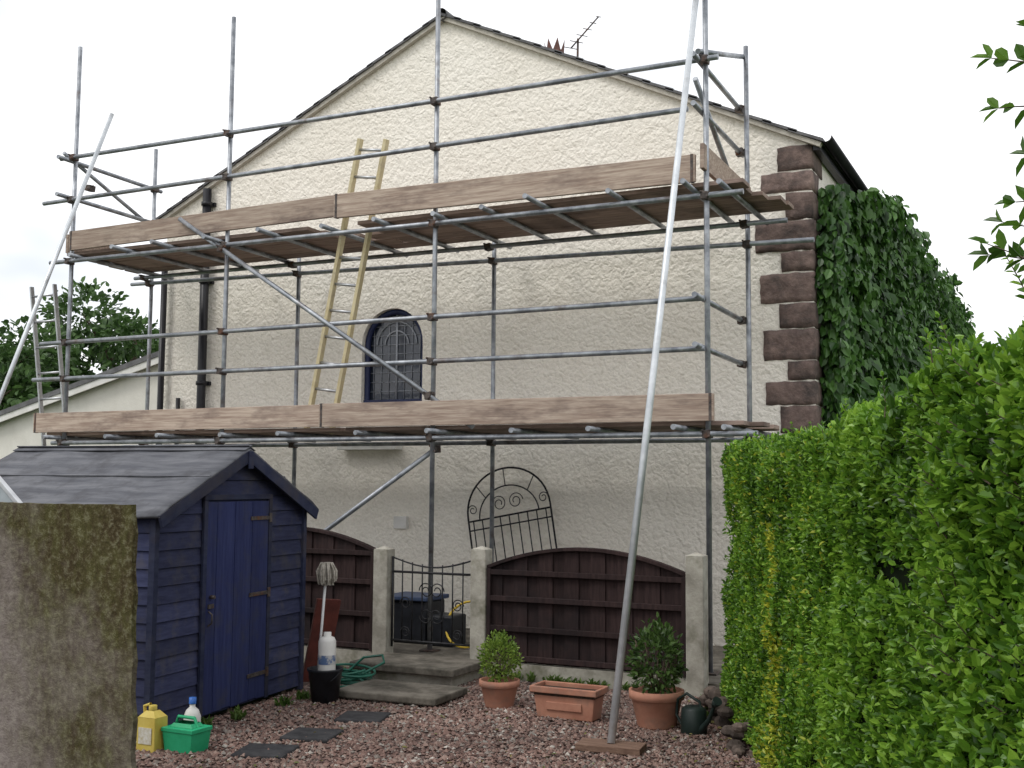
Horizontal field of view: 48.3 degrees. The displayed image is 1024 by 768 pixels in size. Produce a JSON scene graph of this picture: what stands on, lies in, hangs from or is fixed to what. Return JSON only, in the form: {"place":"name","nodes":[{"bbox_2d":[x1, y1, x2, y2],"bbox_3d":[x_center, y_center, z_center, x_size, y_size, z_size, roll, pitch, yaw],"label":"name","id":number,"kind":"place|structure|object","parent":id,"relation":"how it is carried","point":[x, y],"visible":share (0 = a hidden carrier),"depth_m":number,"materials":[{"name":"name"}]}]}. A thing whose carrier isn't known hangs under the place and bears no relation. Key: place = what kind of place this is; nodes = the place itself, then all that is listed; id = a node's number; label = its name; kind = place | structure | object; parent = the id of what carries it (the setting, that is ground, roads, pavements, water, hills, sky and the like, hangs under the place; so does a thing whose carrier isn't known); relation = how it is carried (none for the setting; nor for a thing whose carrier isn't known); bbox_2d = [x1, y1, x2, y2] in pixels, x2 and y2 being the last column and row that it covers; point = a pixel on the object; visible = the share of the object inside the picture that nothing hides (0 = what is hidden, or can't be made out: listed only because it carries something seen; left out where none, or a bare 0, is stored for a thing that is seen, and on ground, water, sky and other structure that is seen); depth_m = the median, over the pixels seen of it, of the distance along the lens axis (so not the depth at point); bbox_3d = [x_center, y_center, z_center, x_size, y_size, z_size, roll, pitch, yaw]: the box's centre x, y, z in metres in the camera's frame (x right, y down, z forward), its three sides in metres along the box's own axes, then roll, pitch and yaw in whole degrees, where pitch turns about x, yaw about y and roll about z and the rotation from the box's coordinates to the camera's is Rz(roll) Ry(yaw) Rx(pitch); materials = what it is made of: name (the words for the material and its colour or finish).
{"place":"outdoors","nodes":[
{"label":"outdoors","id":0,"kind":"place"},
{"bbox_2d":[0,0,1023,373],"label":"sky","id":1,"kind":"structure","parent":0,"point":[897,85],"materials":[{"name":"white"}]},
{"bbox_2d":[340,628,726,686],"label":"path","id":2,"kind":"structure","parent":0,"point":[462,653],"depth_m":10.80,"materials":[{"name":"grey concrete"}]},
{"bbox_2d":[394,591,465,646],"bbox_3d":[-0.850,2.363,11.523,0.830,0.465,0.480,-2,-5,26],"label":"storage box","id":3,"kind":"object","parent":2,"relation":"on","point":[436,631],"visible":0.69,"depth_m":11.36,"materials":[{"name":"black plastic"}]},
{"bbox_2d":[445,600,469,648],"bbox_3d":[-0.425,2.333,11.106,0.504,0.440,0.222,-2,-5,26],"label":"yellow hose","id":4,"kind":"object","parent":2,"relation":"on","point":[450,613],"visible":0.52,"depth_m":11.14,"materials":[{"name":"plastic"}]},
{"bbox_2d":[467,467,556,560],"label":"arched iron gate","id":5,"kind":"structure","parent":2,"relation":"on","point":[518,513],"depth_m":12.32,"materials":[{"name":"black metal"}]},
{"label":"ground","id":6,"kind":"structure","parent":0,"visible":0},
{"bbox_2d":[0,319,51,387],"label":"tree","id":7,"kind":"object","parent":6,"relation":"on","point":[8,329],"visible":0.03,"depth_m":32.85,"materials":[{"name":"green plant"}]},
{"bbox_2d":[0,313,83,410],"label":"tree","id":8,"kind":"object","parent":6,"relation":"on","point":[24,386],"visible":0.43,"depth_m":27.57,"materials":[{"name":"green plant"}]},
{"bbox_2d":[29,284,69,445],"bbox_3d":[-5.435,0.825,13.632,0.787,4.032,0.304,2,-5,-15],"label":"ladder","id":9,"kind":"object","parent":6,"relation":"on","point":[56,320],"visible":0.42,"depth_m":13.70,"materials":[{"name":"metal"}]},
{"bbox_2d":[0,351,158,458],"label":"outbuilding","id":10,"kind":"structure","parent":6,"relation":"on","point":[91,395],"depth_m":16.27,"materials":[{"name":"painted render"},{"name":"slate"},{"name":"white painted timber"}]},
{"bbox_2d":[11,276,158,389],"bbox_3d":[-11.065,0.776,32.290,6.119,7.290,7.032,1,-5,-10],"label":"tree","id":11,"kind":"object","parent":6,"relation":"on","point":[111,354],"visible":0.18,"depth_m":30.39,"materials":[{"name":"green plant"}]},
{"bbox_2d":[144,344,158,355],"bbox_3d":[-7.612,1.092,31.770,5.708,6.622,5.946,2,-5,-20],"label":"tree","id":12,"kind":"object","parent":6,"relation":"on","point":[156,349],"depth_m":31.79,"materials":[{"name":"green plant"}]},
{"bbox_2d":[135,666,760,767],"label":"gravel","id":13,"kind":"structure","parent":6,"relation":"on","point":[468,734],"depth_m":7.55,"materials":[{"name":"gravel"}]},
{"bbox_2d":[0,476,22,502],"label":"glazed frame","id":14,"kind":"object","parent":13,"relation":"on","point":[7,494],"visible":0.1,"depth_m":6.22,"materials":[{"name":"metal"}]},
{"bbox_2d":[0,502,137,767],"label":"weathered panel","id":15,"kind":"object","parent":13,"relation":"on","point":[68,614],"visible":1,"depth_m":5.38,"materials":[{"name":"brown"}]},
{"bbox_2d":[136,702,167,752],"bbox_3d":[-2.278,2.167,7.234,0.154,0.296,0.124,-2,-5,26],"label":"yellow container","id":16,"kind":"object","parent":13,"relation":"on","point":[152,720],"visible":0.96,"depth_m":7.19,"materials":[{"name":"plastic"}]},
{"bbox_2d":[0,445,318,724],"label":"garden shed","id":17,"kind":"structure","parent":13,"relation":"on","point":[221,569],"depth_m":8.28,"materials":[{"name":"blue painted timber"},{"name":"roofing felt"},{"name":"metal"}]},
{"bbox_2d":[202,501,268,715],"bbox_3d":[-2.026,1.610,8.415,0.019,1.483,0.807,-1,-5,19],"label":"shed door","id":18,"kind":"structure","parent":17,"relation":"in","point":[237,545],"depth_m":8.38,"materials":[{"name":"blue paint"}]},
{"bbox_2d":[161,715,212,755],"bbox_3d":[-2.052,2.205,7.212,0.254,0.220,0.190,-2,-5,26],"label":"green container","id":19,"kind":"object","parent":13,"relation":"on","point":[183,736],"visible":0.99,"depth_m":7.15,"materials":[{"name":"plastic"}]},
{"bbox_2d":[183,697,200,721],"bbox_3d":[-2.072,2.181,7.402,0.112,0.300,0.112,-2,-5,26],"label":"bottle","id":20,"kind":"object","parent":13,"relation":"on","point":[192,710],"visible":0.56,"depth_m":7.39,"materials":[{"name":"white plastic"}]},
{"bbox_2d":[230,743,299,759],"bbox_3d":[-1.542,2.303,7.155,0.340,0.033,0.320,0,-5,9],"label":"stepping stone","id":21,"kind":"object","parent":13,"relation":"on","point":[255,750],"visible":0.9,"depth_m":7.12,"materials":[{"name":"grey stone"}]},
{"bbox_2d":[279,727,343,743],"bbox_3d":[-1.333,2.345,7.630,0.340,0.033,0.320,-1,-5,12],"label":"stepping stone","id":22,"kind":"object","parent":13,"relation":"on","point":[302,733],"visible":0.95,"depth_m":7.58,"materials":[{"name":"grey stone"}]},
{"bbox_2d":[303,598,340,681],"bbox_3d":[-1.593,2.139,9.539,0.284,0.710,0.151,4,-6,-36],"label":"red board","id":23,"kind":"object","parent":13,"relation":"on","point":[331,610],"visible":0.49,"depth_m":9.50,"materials":[{"name":"paint"}]},
{"bbox_2d":[307,665,343,704],"bbox_3d":[-1.444,2.326,8.824,0.280,0.265,0.280,-2,-5,26],"label":"bucket","id":24,"kind":"object","parent":13,"relation":"on","point":[325,687],"visible":0.88,"depth_m":8.72,"materials":[{"name":"black plastic"}]},
{"bbox_2d":[318,632,335,670],"bbox_3d":[-1.428,2.078,8.828,0.140,0.320,0.138,-2,-5,26],"label":"white canister","id":25,"kind":"object","parent":24,"relation":"in","point":[327,651],"visible":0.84,"depth_m":8.77,"materials":[{"name":"paint"}]},
{"bbox_2d":[316,562,337,664],"bbox_3d":[-1.511,1.926,9.077,0.172,1.009,0.242,-4,-6,39],"label":"mop","id":26,"kind":"object","parent":24,"relation":"in","point":[326,573],"visible":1,"depth_m":9.09,"materials":[{"name":"fabric"}]},
{"bbox_2d":[336,654,384,687],"bbox_3d":[-1.347,2.373,9.462,0.607,0.258,0.464,-2,-5,26],"label":"garden hose","id":27,"kind":"object","parent":13,"relation":"on","point":[350,675],"visible":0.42,"depth_m":9.39,"materials":[{"name":"green rubber"}]},
{"bbox_2d":[334,711,390,722],"bbox_3d":[-1.071,2.397,8.211,0.340,0.033,0.320,0,-5,9],"label":"stepping stone","id":28,"kind":"object","parent":13,"relation":"on","point":[360,716],"visible":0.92,"depth_m":8.17,"materials":[{"name":"grey stone"}]},
{"bbox_2d":[339,679,466,706],"bbox_3d":[-0.874,2.448,9.004,0.900,0.103,0.560,-2,-5,24],"label":"stone step","id":29,"kind":"object","parent":13,"relation":"on","point":[410,693],"visible":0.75,"depth_m":8.87,"materials":[{"name":"concrete"}]},
{"bbox_2d":[349,652,485,685],"bbox_3d":[-0.812,2.481,9.864,1.020,0.186,0.600,-2,-5,26],"label":"stone step","id":30,"kind":"object","parent":29,"relation":"on","point":[437,670],"visible":0.69,"depth_m":9.67,"materials":[{"name":"concrete"}]},
{"bbox_2d":[0,0,814,755],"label":"scaffolding","id":31,"kind":"object","parent":13,"relation":"on","point":[662,418],"visible":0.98,"depth_m":11.31,"materials":[{"name":"metal"}]},
{"bbox_2d":[304,138,389,433],"bbox_3d":[-1.736,-1.009,11.947,0.176,3.049,1.199,5,-7,-45],"label":"ladder","id":32,"kind":"object","parent":31,"relation":"on","point":[339,257],"visible":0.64,"depth_m":11.93,"materials":[{"name":"wood"}]},
{"bbox_2d":[201,666,708,725],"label":"weeds","id":33,"kind":"object","parent":13,"relation":"on","point":[236,713],"visible":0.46,"depth_m":8.88,"materials":[{"name":"green plant"}]},
{"bbox_2d":[476,629,523,708],"bbox_3d":[-0.090,2.162,8.710,0.365,0.592,0.368,1,-5,-11],"label":"potted plant","id":34,"kind":"object","parent":13,"relation":"on","point":[499,689],"visible":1,"depth_m":8.63,"materials":[{"name":"green plant"}]},
{"bbox_2d":[530,680,608,721],"bbox_3d":[0.414,2.304,8.299,0.524,0.225,0.254,-2,-5,26],"label":"planter trough","id":35,"kind":"object","parent":13,"relation":"on","point":[572,701],"visible":1,"depth_m":8.22,"materials":[{"name":"ceramic"}]},
{"bbox_2d":[624,612,688,730],"bbox_3d":[1.009,2.010,8.052,0.454,0.798,0.461,-2,-5,26],"label":"potted plant","id":36,"kind":"object","parent":13,"relation":"on","point":[654,705],"visible":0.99,"depth_m":7.97,"materials":[{"name":"green plant"}]},
{"bbox_2d":[675,692,721,734],"bbox_3d":[1.271,2.236,7.727,0.178,0.295,0.410,2,-5,-19],"label":"watering can","id":37,"kind":"object","parent":13,"relation":"on","point":[694,720],"visible":0.97,"depth_m":7.73,"materials":[{"name":"green plastic"}]},
{"bbox_2d":[699,686,753,757],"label":"rockery stones","id":38,"kind":"object","parent":13,"relation":"on","point":[723,715],"visible":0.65,"depth_m":7.64,"materials":[{"name":"grey stone"}]},
{"bbox_2d":[719,236,1023,767],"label":"hedge","id":39,"kind":"object","parent":13,"relation":"on","point":[873,600],"visible":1,"depth_m":4.09,"materials":[{"name":"green plant"}]},
{"bbox_2d":[967,19,1023,272],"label":"overhanging shrub","id":40,"kind":"object","parent":13,"relation":"on","point":[1015,250],"visible":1,"depth_m":2.27,"materials":[{"name":"green plant"}]},
{"bbox_2d":[163,22,837,645],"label":"walls","id":41,"kind":"structure","parent":6,"relation":"on","point":[591,488],"depth_m":12.74,"materials":[{"name":"beige paint"}]},
{"bbox_2d":[156,188,216,444],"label":"downpipes","id":42,"kind":"object","parent":41,"relation":"attached to","point":[207,205],"visible":0.39,"depth_m":14.53,"materials":[{"name":"black plastic"}]},
{"bbox_2d":[337,446,408,528],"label":"wall fittings","id":43,"kind":"object","parent":41,"relation":"attached to","point":[401,522],"depth_m":13.06,"materials":[{"name":"white paint"}]},
{"bbox_2d":[363,309,422,402],"bbox_3d":[-1.364,-0.317,13.405,0.840,1.138,0.070,-2,-5,26],"label":"window frame","id":44,"kind":"object","parent":41,"relation":"attached to","point":[372,328],"visible":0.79,"depth_m":13.50,"materials":[{"name":"black wood"}]},
{"bbox_2d":[370,315,420,399],"bbox_3d":[-1.349,-0.310,13.437,0.830,1.135,0.001,-2,-5,26],"label":"window glass","id":45,"kind":"object","parent":44,"relation":"in","point":[403,388],"visible":0.46,"depth_m":13.44,"materials":[{"name":"grey glass"}]},
{"bbox_2d":[370,315,420,399],"bbox_3d":[-1.353,-0.316,13.430,0.730,1.025,0.027,-2,-5,26],"label":"window leading","id":46,"kind":"object","parent":45,"relation":"attached to","point":[397,353],"depth_m":13.43,"materials":[{"name":"grey metal"}]},
{"bbox_2d":[440,8,452,22],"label":"ridge tiles","id":47,"kind":"object","parent":41,"relation":"attached to","point":[443,10],"visible":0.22,"depth_m":13.34,"materials":[{"name":"stone"}]},
{"bbox_2d":[156,13,952,323],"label":"slate roof","id":48,"kind":"structure","parent":41,"relation":"attached to","point":[498,32],"depth_m":13.07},
{"bbox_2d":[161,16,821,218],"bbox_3d":[-0.786,-3.247,13.259,8.579,2.087,0.070,-2,-5,26],"label":"verge undercloak","id":49,"kind":"object","parent":48,"relation":"attached to","point":[329,101],"visible":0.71,"depth_m":13.27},
{"bbox_2d":[544,37,564,52],"bbox_3d":[0.507,-3.788,13.603,0.320,0.600,0.320,-2,-5,26],"label":"crown chimney pot","id":50,"kind":"object","parent":48,"relation":"on","point":[556,46],"visible":0.1,"depth_m":13.52,"materials":[{"name":"ceramic"}]},
{"bbox_2d":[563,16,600,56],"bbox_3d":[0.822,-3.959,13.493,0.470,0.826,0.051,2,-5,-16],"label":"tv aerial","id":51,"kind":"object","parent":48,"relation":"attached to","point":[578,39],"visible":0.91,"depth_m":13.48,"materials":[{"name":"metal"}]},
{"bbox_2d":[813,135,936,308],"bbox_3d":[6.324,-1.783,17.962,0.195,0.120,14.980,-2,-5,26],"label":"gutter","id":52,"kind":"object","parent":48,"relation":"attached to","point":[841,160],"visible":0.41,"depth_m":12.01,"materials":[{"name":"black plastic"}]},
{"bbox_2d":[755,144,824,435],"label":"stone quoins","id":53,"kind":"object","parent":41,"relation":"attached to","point":[785,343],"visible":0.49,"depth_m":11.33,"materials":[{"name":"red stone"}]},
{"bbox_2d":[814,182,975,428],"bbox_3d":[6.470,0.586,17.637,0.771,5.368,14.864,-2,-5,26],"label":"ivy","id":54,"kind":"object","parent":41,"relation":"attached to","point":[877,300],"visible":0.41,"depth_m":12.54,"materials":[{"name":"green plant"}]},
{"bbox_2d":[304,527,708,696],"bbox_3d":[-0.750,1.985,10.347,5.150,1.317,0.140,-2,-5,26],"label":"garden fence","id":55,"kind":"object","parent":6,"relation":"on","point":[550,610],"visible":0.59,"depth_m":9.81,"materials":[{"name":"wood"}]},
{"bbox_2d":[390,556,470,646],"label":"garden gate","id":56,"kind":"structure","parent":55,"relation":"attached to","point":[462,574],"depth_m":10.34,"materials":[{"name":"black metal"}]}
]}

